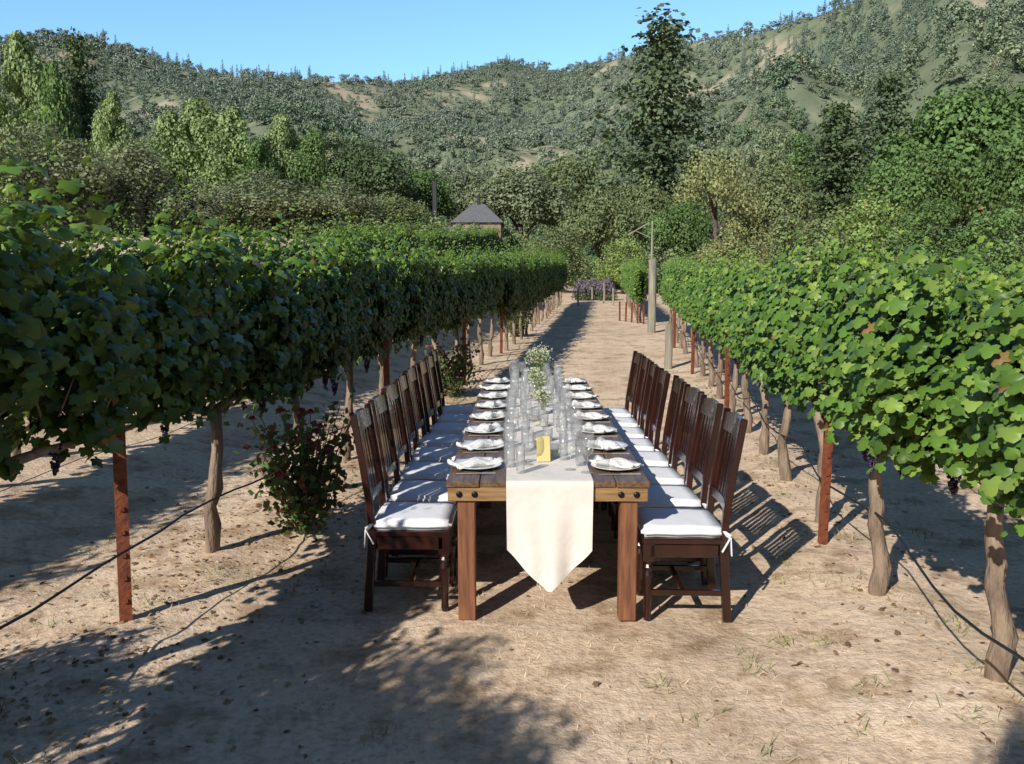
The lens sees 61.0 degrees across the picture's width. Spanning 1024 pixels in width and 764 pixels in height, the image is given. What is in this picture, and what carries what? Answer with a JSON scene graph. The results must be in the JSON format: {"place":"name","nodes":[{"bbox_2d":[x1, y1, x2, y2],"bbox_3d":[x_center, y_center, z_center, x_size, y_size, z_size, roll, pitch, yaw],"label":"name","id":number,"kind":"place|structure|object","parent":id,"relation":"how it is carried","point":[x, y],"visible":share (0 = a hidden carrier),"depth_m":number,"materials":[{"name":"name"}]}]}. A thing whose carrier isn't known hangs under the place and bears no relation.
{"place":"outdoors","nodes":[
{"label":"outdoors","id":0,"kind":"place"},
{"bbox_2d":[0,0,854,82],"label":"sky","id":1,"kind":"structure","parent":0,"point":[362,38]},
{"bbox_2d":[0,237,1023,763],"bbox_3d":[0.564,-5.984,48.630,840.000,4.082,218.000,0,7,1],"label":"ground","id":2,"kind":"structure","parent":0,"point":[596,343],"depth_m":4.49,"materials":[{"name":"soil"}]},
{"bbox_2d":[0,136,51,232],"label":"orchard tree","id":3,"kind":"object","parent":2,"relation":"on","point":[20,180],"visible":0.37,"depth_m":35.54,"materials":[{"name":"green plant"}]},
{"bbox_2d":[0,30,60,166],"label":"conifer tree","id":4,"kind":"object","parent":2,"relation":"on","point":[21,65],"visible":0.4,"depth_m":84.58,"materials":[{"name":"green plant"}]},
{"bbox_2d":[18,58,93,232],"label":"conifer tree","id":5,"kind":"object","parent":2,"relation":"on","point":[53,85],"visible":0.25,"depth_m":81.50,"materials":[{"name":"green plant"}]},
{"bbox_2d":[0,120,140,236],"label":"orchard tree","id":6,"kind":"object","parent":2,"relation":"on","point":[98,177],"visible":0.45,"depth_m":39.09,"materials":[{"name":"green plant"}]},
{"bbox_2d":[32,26,137,160],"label":"conifer tree","id":7,"kind":"object","parent":2,"relation":"on","point":[85,95],"visible":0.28,"depth_m":91.03,"materials":[{"name":"green plant"}]},
{"bbox_2d":[0,97,170,711],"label":"grapevine","id":8,"kind":"object","parent":2,"relation":"on","point":[73,355],"visible":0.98,"depth_m":3.75,"materials":[{"name":"green plant"}]},
{"bbox_2d":[39,192,170,301],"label":"grapevine","id":9,"kind":"object","parent":2,"relation":"on","point":[111,256],"visible":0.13,"depth_m":8.53,"materials":[{"name":"green plant"}]},
{"bbox_2d":[78,89,149,233],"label":"conifer tree","id":10,"kind":"object","parent":2,"relation":"on","point":[106,130],"visible":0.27,"depth_m":75.67,"materials":[{"name":"green plant"}]},
{"bbox_2d":[111,394,132,622],"bbox_3d":[-1.975,0.637,4.394,0.062,1.500,0.067,-3,8,-27],"label":"trellis post","id":11,"kind":"object","parent":2,"relation":"on","point":[122,533],"visible":0.57,"depth_m":4.39,"materials":[{"name":"metal"}]},
{"bbox_2d":[0,299,550,629],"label":"drip hose","id":12,"kind":"object","parent":11,"relation":"attached to","point":[89,573],"visible":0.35,"depth_m":4.31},
{"bbox_2d":[98,136,208,236],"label":"orchard tree","id":13,"kind":"object","parent":2,"relation":"on","point":[143,168],"visible":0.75,"depth_m":42.49,"materials":[{"name":"green plant"}]},
{"bbox_2d":[131,110,214,234],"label":"poplar tree","id":14,"kind":"object","parent":2,"relation":"on","point":[169,126],"visible":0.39,"depth_m":72.54,"materials":[{"name":"green plant"}]},
{"bbox_2d":[121,202,244,306],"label":"grapevine","id":15,"kind":"object","parent":2,"relation":"on","point":[161,263],"visible":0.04,"depth_m":9.52,"materials":[{"name":"green plant"}]},
{"bbox_2d":[56,165,327,553],"bbox_3d":[-1.875,-0.025,5.749,0.760,2.612,3.248,1,7,8],"label":"grapevine","id":16,"kind":"object","parent":2,"relation":"on","point":[201,346],"visible":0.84,"depth_m":5.19,"materials":[{"name":"green plant"}]},
{"bbox_2d":[142,174,246,236],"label":"shrub","id":17,"kind":"object","parent":2,"relation":"on","point":[218,203],"visible":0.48,"depth_m":44.62,"materials":[{"name":"green plant"}]},
{"bbox_2d":[168,97,239,198],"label":"poplar tree","id":18,"kind":"object","parent":2,"relation":"on","point":[198,119],"visible":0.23,"depth_m":74.95,"materials":[{"name":"green plant"}]},
{"bbox_2d":[167,199,275,304],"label":"grapevine","id":19,"kind":"object","parent":2,"relation":"on","point":[224,227],"visible":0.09,"depth_m":11.16,"materials":[{"name":"green plant"}]},
{"bbox_2d":[193,106,282,208],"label":"poplar tree","id":20,"kind":"object","parent":2,"relation":"on","point":[232,139],"visible":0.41,"depth_m":73.10,"materials":[{"name":"green plant"}]},
{"bbox_2d":[230,139,291,214],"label":"poplar tree","id":21,"kind":"object","parent":2,"relation":"on","point":[255,154],"visible":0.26,"depth_m":72.01,"materials":[{"name":"green plant"}]},
{"bbox_2d":[208,167,333,239],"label":"shrub","id":22,"kind":"object","parent":2,"relation":"on","point":[259,196],"visible":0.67,"depth_m":47.20,"materials":[{"name":"green plant"}]},
{"bbox_2d":[262,111,307,195],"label":"poplar tree","id":23,"kind":"object","parent":2,"relation":"on","point":[280,143],"visible":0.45,"depth_m":77.40,"materials":[{"name":"green plant"}]},
{"bbox_2d":[205,190,366,482],"bbox_3d":[-1.703,-0.174,6.991,0.800,2.603,2.497,1,7,7],"label":"grapevine","id":24,"kind":"object","parent":2,"relation":"on","point":[335,324],"visible":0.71,"depth_m":6.71,"materials":[{"name":"green plant"}]},
{"bbox_2d":[223,386,358,538],"bbox_3d":[-1.508,0.565,5.954,0.932,1.103,1.060,4,8,33],"label":"rose bush","id":25,"kind":"object","parent":2,"relation":"on","point":[309,478],"visible":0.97,"depth_m":5.97,"materials":[{"name":"green plant"}]},
{"bbox_2d":[282,129,348,215],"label":"poplar tree","id":26,"kind":"object","parent":2,"relation":"on","point":[313,166],"visible":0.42,"depth_m":77.47,"materials":[{"name":"green plant"}]},
{"bbox_2d":[279,177,395,237],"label":"shrub","id":27,"kind":"object","parent":2,"relation":"on","point":[333,203],"visible":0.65,"depth_m":49.22,"materials":[{"name":"green plant"}]},
{"bbox_2d":[292,196,402,461],"bbox_3d":[-1.552,-0.387,8.464,0.760,2.704,2.515,1,7,7],"label":"grapevine","id":28,"kind":"object","parent":2,"relation":"on","point":[364,314],"visible":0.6,"depth_m":8.19,"materials":[{"name":"green plant"}]},
{"bbox_2d":[327,139,423,214],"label":"broadleaf tree","id":29,"kind":"object","parent":2,"relation":"on","point":[372,173],"visible":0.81,"depth_m":78.17,"materials":[{"name":"green plant"}]},
{"bbox_2d":[333,198,425,394],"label":"grapevine","id":30,"kind":"object","parent":2,"relation":"on","point":[404,293],"visible":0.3,"depth_m":9.57,"materials":[{"name":"green plant"}]},
{"bbox_2d":[354,192,441,239],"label":"shrub","id":31,"kind":"object","parent":2,"relation":"on","point":[393,203],"visible":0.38,"depth_m":52.10,"materials":[{"name":"green plant"}]},
{"bbox_2d":[350,403,457,611],"bbox_3d":[-0.593,0.690,4.891,0.541,1.090,0.516,0,7,1],"label":"dining chair","id":32,"kind":"object","parent":2,"relation":"on","point":[411,526],"visible":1,"depth_m":4.73,"materials":[{"name":"brown wood"}]},
{"bbox_2d":[368,391,457,576],"bbox_3d":[-0.586,0.625,5.438,0.541,1.090,0.516,0,7,2],"label":"dining chair","id":33,"kind":"object","parent":2,"relation":"on","point":[418,491],"visible":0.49,"depth_m":5.37,"materials":[{"name":"brown wood"}]},
{"bbox_2d":[383,216,448,367],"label":"grapevine","id":34,"kind":"object","parent":2,"relation":"on","point":[428,291],"visible":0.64,"depth_m":10.68,"materials":[{"name":"green plant"}]},
{"bbox_2d":[381,381,451,488],"bbox_3d":[-0.591,0.558,6.005,0.541,1.090,0.516,0,7,3],"label":"dining chair","id":35,"kind":"object","parent":2,"relation":"on","point":[435,471],"visible":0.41,"depth_m":6.01,"materials":[{"name":"brown wood"}]},
{"bbox_2d":[394,372,458,461],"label":"dining chair","id":36,"kind":"object","parent":2,"relation":"on","point":[432,454],"visible":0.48,"depth_m":6.57,"materials":[{"name":"brown wood"}]},
{"bbox_2d":[400,165,456,226],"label":"broadleaf tree","id":37,"kind":"object","parent":2,"relation":"on","point":[424,180],"visible":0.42,"depth_m":87.13,"materials":[{"name":"green plant"}]},
{"bbox_2d":[398,219,460,352],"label":"grapevine","id":38,"kind":"object","parent":2,"relation":"on","point":[444,317],"visible":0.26,"depth_m":12.36,"materials":[{"name":"green plant"}]},
{"bbox_2d":[403,365,463,453],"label":"dining chair","id":39,"kind":"object","parent":2,"relation":"on","point":[438,440],"visible":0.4,"depth_m":7.13,"materials":[{"name":"brown wood"}]},
{"bbox_2d":[416,359,467,433],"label":"dining chair","id":40,"kind":"object","parent":2,"relation":"on","point":[428,399],"visible":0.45,"depth_m":7.64,"materials":[{"name":"brown wood"}]},
{"bbox_2d":[424,354,470,422],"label":"dining chair","id":41,"kind":"object","parent":2,"relation":"on","point":[453,418],"visible":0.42,"depth_m":8.24,"materials":[{"name":"brown wood"}]},
{"bbox_2d":[419,331,484,396],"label":"rose bush","id":42,"kind":"object","parent":2,"relation":"on","point":[452,379],"visible":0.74,"depth_m":12.61,"materials":[{"name":"green plant"}]},
{"bbox_2d":[438,238,482,365],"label":"grapevine","id":43,"kind":"object","parent":2,"relation":"on","point":[466,305],"visible":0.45,"depth_m":13.50,"materials":[{"name":"green plant"}]},
{"bbox_2d":[431,179,504,258],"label":"house","id":44,"kind":"structure","parent":2,"relation":"on","point":[483,214],"depth_m":71.84,"materials":[{"name":"stone"}]},
{"bbox_2d":[442,233,493,371],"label":"grapevine","id":45,"kind":"object","parent":2,"relation":"on","point":[479,283],"visible":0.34,"depth_m":15.25,"materials":[{"name":"green plant"}]},
{"bbox_2d":[431,162,511,226],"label":"broadleaf tree","id":46,"kind":"object","parent":2,"relation":"on","point":[465,187],"visible":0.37,"depth_m":96.02,"materials":[{"name":"green plant"}]},
{"bbox_2d":[457,235,503,364],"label":"grapevine","id":47,"kind":"object","parent":2,"relation":"on","point":[488,306],"visible":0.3,"depth_m":16.66,"materials":[{"name":"green plant"}]},
{"bbox_2d":[480,239,512,356],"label":"grapevine","id":48,"kind":"object","parent":2,"relation":"on","point":[503,281],"visible":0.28,"depth_m":18.00,"materials":[{"name":"green plant"}]},
{"bbox_2d":[0,364,1009,763],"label":"clods","id":49,"kind":"object","parent":2,"relation":"on","point":[240,676],"visible":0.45,"depth_m":4.30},
{"bbox_2d":[492,231,524,350],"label":"grapevine","id":50,"kind":"object","parent":2,"relation":"on","point":[513,291],"visible":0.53,"depth_m":19.01,"materials":[{"name":"green plant"}]},
{"bbox_2d":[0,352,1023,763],"bbox_3d":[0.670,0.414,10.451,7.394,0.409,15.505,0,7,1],"label":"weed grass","id":51,"kind":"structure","parent":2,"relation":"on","point":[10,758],"depth_m":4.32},
{"bbox_2d":[0,362,1023,763],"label":"leaf litter","id":52,"kind":"object","parent":2,"relation":"on","point":[226,702],"visible":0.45,"depth_m":4.54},
{"bbox_2d":[4,190,1023,294],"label":"scrub","id":53,"kind":"object","parent":2,"relation":"on","point":[659,259],"visible":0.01,"depth_m":57.61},
{"bbox_2d":[499,238,532,344],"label":"grapevine","id":54,"kind":"object","parent":2,"relation":"on","point":[524,279],"visible":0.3,"depth_m":20.80,"materials":[{"name":"green plant"}]},
{"bbox_2d":[9,382,1023,763],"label":"straw","id":55,"kind":"object","parent":2,"relation":"on","point":[567,662],"visible":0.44,"depth_m":3.93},
{"bbox_2d":[466,157,573,238],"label":"broadleaf tree","id":56,"kind":"object","parent":2,"relation":"on","point":[507,193],"visible":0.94,"depth_m":91.33,"materials":[{"name":"green plant"}]},
{"bbox_2d":[446,378,649,620],"bbox_3d":[0.213,0.616,6.869,1.056,0.760,4.707,0,7,1],"label":"dining table","id":57,"kind":"object","parent":2,"relation":"on","point":[466,492],"visible":0.58,"depth_m":4.58,"materials":[{"name":"brown wood"}]},
{"bbox_2d":[506,378,592,591],"bbox_3d":[0.221,0.522,6.841,0.462,0.582,4.756,0,7,1],"label":"table runner","id":58,"kind":"object","parent":57,"relation":"on","point":[549,507],"visible":0.84,"depth_m":4.51,"materials":[{"name":"fabric"}]},
{"bbox_2d":[517,225,597,288],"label":"shrub","id":59,"kind":"object","parent":2,"relation":"on","point":[576,267],"visible":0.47,"depth_m":54.56,"materials":[{"name":"green plant"}]},
{"bbox_2d":[523,150,616,250],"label":"broadleaf tree","id":60,"kind":"object","parent":2,"relation":"on","point":[568,169],"visible":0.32,"depth_m":100.23,"materials":[{"name":"green plant"}]},
{"bbox_2d":[557,184,646,274],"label":"broadleaf tree","id":61,"kind":"object","parent":2,"relation":"on","point":[600,214],"visible":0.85,"depth_m":59.60,"materials":[{"name":"green plant"}]},
{"bbox_2d":[584,231,648,293],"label":"shrub","id":62,"kind":"object","parent":2,"relation":"on","point":[617,262],"visible":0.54,"depth_m":52.86,"materials":[{"name":"green plant"}]},
{"bbox_2d":[604,351,643,416],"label":"dining chair","id":63,"kind":"object","parent":2,"relation":"on","point":[632,383],"visible":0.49,"depth_m":8.60,"materials":[{"name":"brown wood"}]},
{"bbox_2d":[610,356,651,426],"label":"dining chair","id":64,"kind":"object","parent":2,"relation":"on","point":[637,408],"visible":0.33,"depth_m":8.03,"materials":[{"name":"brown wood"}]},
{"bbox_2d":[601,368,670,510],"bbox_3d":[0.963,0.446,6.948,0.541,1.090,0.516,0,7,3],"label":"dining chair","id":65,"kind":"object","parent":2,"relation":"on","point":[657,411],"visible":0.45,"depth_m":6.86,"materials":[{"name":"brown wood"}]},
{"bbox_2d":[616,361,659,437],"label":"dining chair","id":66,"kind":"object","parent":2,"relation":"on","point":[640,431],"visible":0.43,"depth_m":7.42,"materials":[{"name":"brown wood"}]},
{"bbox_2d":[628,254,648,322],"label":"grapevine","id":67,"kind":"object","parent":2,"relation":"on","point":[637,291],"visible":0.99,"depth_m":27.74,"materials":[{"name":"green plant"}]},
{"bbox_2d":[607,175,675,257],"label":"broadleaf tree","id":68,"kind":"object","parent":2,"relation":"on","point":[650,203],"visible":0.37,"depth_m":71.17,"materials":[{"name":"green plant"}]},
{"bbox_2d":[608,375,686,529],"bbox_3d":[0.979,0.510,6.407,0.541,1.090,0.516,0,7,3],"label":"dining chair","id":69,"kind":"object","parent":2,"relation":"on","point":[654,458],"visible":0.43,"depth_m":6.38,"materials":[{"name":"brown wood"}]},
{"bbox_2d":[532,3,764,261],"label":"fir tree","id":70,"kind":"object","parent":2,"relation":"on","point":[661,112],"visible":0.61,"depth_m":90.67,"materials":[{"name":"green plant"}]},
{"bbox_2d":[647,259,656,332],"bbox_3d":[3.928,-2.347,24.349,0.238,2.151,0.230,0,7,1],"label":"wooden post","id":71,"kind":"object","parent":2,"relation":"on","point":[652,289],"visible":0.85,"depth_m":24.26,"materials":[{"name":"grey wood"}]},
{"bbox_2d":[613,383,704,537],"bbox_3d":[0.969,0.575,5.855,0.541,1.090,0.516,0,7,-1],"label":"dining chair","id":72,"kind":"object","parent":2,"relation":"on","point":[657,475],"visible":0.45,"depth_m":5.87,"materials":[{"name":"brown wood"}]},
{"bbox_2d":[642,198,713,262],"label":"broadleaf tree","id":73,"kind":"object","parent":2,"relation":"on","point":[684,223],"visible":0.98,"depth_m":55.84,"materials":[{"name":"green plant"}]},
{"bbox_2d":[638,394,723,584],"bbox_3d":[0.961,0.640,5.313,0.541,1.090,0.516,0,7,-1],"label":"dining chair","id":74,"kind":"object","parent":2,"relation":"on","point":[704,437],"visible":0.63,"depth_m":5.21,"materials":[{"name":"brown wood"}]},
{"bbox_2d":[636,407,747,621],"bbox_3d":[0.957,0.706,4.756,0.541,1.090,0.516,0,7,2],"label":"dining chair","id":75,"kind":"object","parent":2,"relation":"on","point":[683,532],"visible":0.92,"depth_m":4.59,"materials":[{"name":"brown wood"}]},
{"bbox_2d":[678,251,726,375],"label":"grapevine","id":76,"kind":"object","parent":2,"relation":"on","point":[703,342],"visible":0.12,"depth_m":14.85,"materials":[{"name":"green plant"}]},
{"bbox_2d":[686,249,729,386],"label":"grapevine","id":77,"kind":"object","parent":2,"relation":"on","point":[711,381],"visible":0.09,"depth_m":13.67,"materials":[{"name":"green plant"}]},
{"bbox_2d":[668,144,768,246],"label":"oak tree","id":78,"kind":"object","parent":2,"relation":"on","point":[723,191],"visible":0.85,"depth_m":64.05,"materials":[{"name":"green plant"}]},
{"bbox_2d":[691,234,749,398],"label":"grapevine","id":79,"kind":"object","parent":2,"relation":"on","point":[702,299],"visible":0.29,"depth_m":12.31,"materials":[{"name":"green plant"}]},
{"bbox_2d":[702,249,759,411],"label":"grapevine","id":80,"kind":"object","parent":2,"relation":"on","point":[710,312],"visible":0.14,"depth_m":11.18,"materials":[{"name":"green plant"}]},
{"bbox_2d":[696,217,774,272],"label":"shrub","id":81,"kind":"object","parent":2,"relation":"on","point":[725,244],"visible":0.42,"depth_m":44.80,"materials":[{"name":"green plant"}]},
{"bbox_2d":[710,240,788,432],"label":"grapevine","id":82,"kind":"object","parent":2,"relation":"on","point":[729,299],"visible":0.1,"depth_m":9.96,"materials":[{"name":"green plant"}]},
{"bbox_2d":[722,229,814,454],"bbox_3d":[2.513,-0.259,8.595,0.767,2.385,2.499,1,7,7],"label":"grapevine","id":83,"kind":"object","parent":2,"relation":"on","point":[749,303],"visible":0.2,"depth_m":8.73,"materials":[{"name":"green plant"}]},
{"bbox_2d":[725,158,819,262],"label":"broadleaf tree","id":84,"kind":"object","parent":2,"relation":"on","point":[779,188],"visible":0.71,"depth_m":68.58,"materials":[{"name":"green plant"}]},
{"bbox_2d":[738,232,855,480],"bbox_3d":[2.344,-0.092,7.475,0.749,2.303,2.012,1,7,7],"label":"grapevine","id":85,"kind":"object","parent":2,"relation":"on","point":[754,335],"visible":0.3,"depth_m":7.46,"materials":[{"name":"green plant"}]},
{"bbox_2d":[755,133,840,253],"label":"fir tree","id":86,"kind":"object","parent":2,"relation":"on","point":[797,149],"visible":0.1,"depth_m":89.10,"materials":[{"name":"green plant"}]},
{"bbox_2d":[761,213,857,292],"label":"broadleaf tree","id":87,"kind":"object","parent":2,"relation":"on","point":[781,227],"visible":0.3,"depth_m":47.53,"materials":[{"name":"green plant"}]},
{"bbox_2d":[817,389,833,544],"bbox_3d":[2.063,0.606,5.723,0.062,1.250,0.068,-1,7,-17],"label":"trellis post","id":88,"kind":"object","parent":2,"relation":"on","point":[825,488],"visible":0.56,"depth_m":5.72,"materials":[{"name":"metal"}]},
{"bbox_2d":[666,315,1023,661],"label":"drip hose","id":89,"kind":"object","parent":88,"relation":"attached to","point":[990,638],"visible":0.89,"depth_m":4.17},
{"bbox_2d":[757,180,918,522],"bbox_3d":[2.219,-0.032,6.107,0.767,2.539,2.499,0,7,4],"label":"grapevine","id":90,"kind":"object","parent":2,"relation":"on","point":[826,293],"visible":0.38,"depth_m":6.06,"materials":[{"name":"green plant"}]},
{"bbox_2d":[748,97,944,255],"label":"fir tree","id":91,"kind":"object","parent":2,"relation":"on","point":[839,173],"visible":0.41,"depth_m":78.93,"materials":[{"name":"green plant"}]},
{"bbox_2d":[805,188,913,285],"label":"broadleaf tree","id":92,"kind":"object","parent":2,"relation":"on","point":[853,228],"visible":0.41,"depth_m":50.01,"materials":[{"name":"green plant"}]},
{"bbox_2d":[775,65,946,247],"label":"fir tree","id":93,"kind":"object","parent":2,"relation":"on","point":[889,117],"visible":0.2,"depth_m":82.56,"materials":[{"name":"green plant"}]},
{"bbox_2d":[786,200,995,596],"bbox_3d":[2.059,0.185,4.839,0.749,2.379,2.260,1,7,6],"label":"grapevine","id":94,"kind":"object","parent":2,"relation":"on","point":[862,376],"visible":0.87,"depth_m":4.37,"materials":[{"name":"green plant"}]},
{"bbox_2d":[847,142,970,246],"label":"broadleaf tree","id":95,"kind":"object","parent":2,"relation":"on","point":[931,172],"visible":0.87,"depth_m":67.97,"materials":[{"name":"green plant"}]},
{"bbox_2d":[869,195,989,289],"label":"broadleaf tree","id":96,"kind":"object","parent":2,"relation":"on","point":[954,244],"visible":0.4,"depth_m":44.75,"materials":[{"name":"green plant"}]},
{"bbox_2d":[861,78,1023,241],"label":"oak tree","id":97,"kind":"object","parent":2,"relation":"on","point":[966,124],"visible":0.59,"depth_m":71.24,"materials":[{"name":"green plant"}]},
{"bbox_2d":[888,206,1023,682],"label":"grapevine","id":98,"kind":"object","parent":2,"relation":"on","point":[963,429],"visible":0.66,"depth_m":3.71,"materials":[{"name":"green plant"}]},
{"bbox_2d":[919,247,1012,344],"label":"grapevine","id":99,"kind":"object","parent":2,"relation":"on","point":[940,303],"visible":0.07,"depth_m":9.97,"materials":[{"name":"green plant"}]},
{"bbox_2d":[941,240,1023,343],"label":"grapevine","id":100,"kind":"object","parent":2,"relation":"on","point":[958,319],"visible":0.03,"depth_m":9.51,"materials":[{"name":"green plant"}]},
{"bbox_2d":[957,197,1023,288],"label":"broadleaf tree","id":101,"kind":"object","parent":2,"relation":"on","point":[982,227],"visible":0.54,"depth_m":41.74,"materials":[{"name":"green plant"}]},
{"bbox_2d":[958,123,1023,231],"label":"oak tree","id":102,"kind":"object","parent":2,"relation":"on","point":[999,178],"visible":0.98,"depth_m":63.84,"materials":[{"name":"green plant"}]},
{"bbox_2d":[961,256,1023,498],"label":"grapevine","id":103,"kind":"object","parent":2,"relation":"on","point":[1009,393],"visible":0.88,"depth_m":3.08,"materials":[{"name":"green plant"}]},
{"bbox_2d":[0,0,1023,254],"bbox_3d":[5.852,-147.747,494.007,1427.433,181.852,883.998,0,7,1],"label":"hills","id":104,"kind":"structure","parent":0,"point":[810,100],"depth_m":431.00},
{"bbox_2d":[0,0,1023,219],"bbox_3d":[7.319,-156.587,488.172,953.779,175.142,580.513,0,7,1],"label":"ridge forest","id":105,"kind":"object","parent":104,"relation":"on","point":[266,105],"visible":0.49,"depth_m":437.16,"materials":[{"name":"plant"}]},
{"bbox_2d":[75,50,1023,260],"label":"hillside forest","id":106,"kind":"object","parent":104,"relation":"on","point":[777,150],"visible":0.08,"depth_m":216.08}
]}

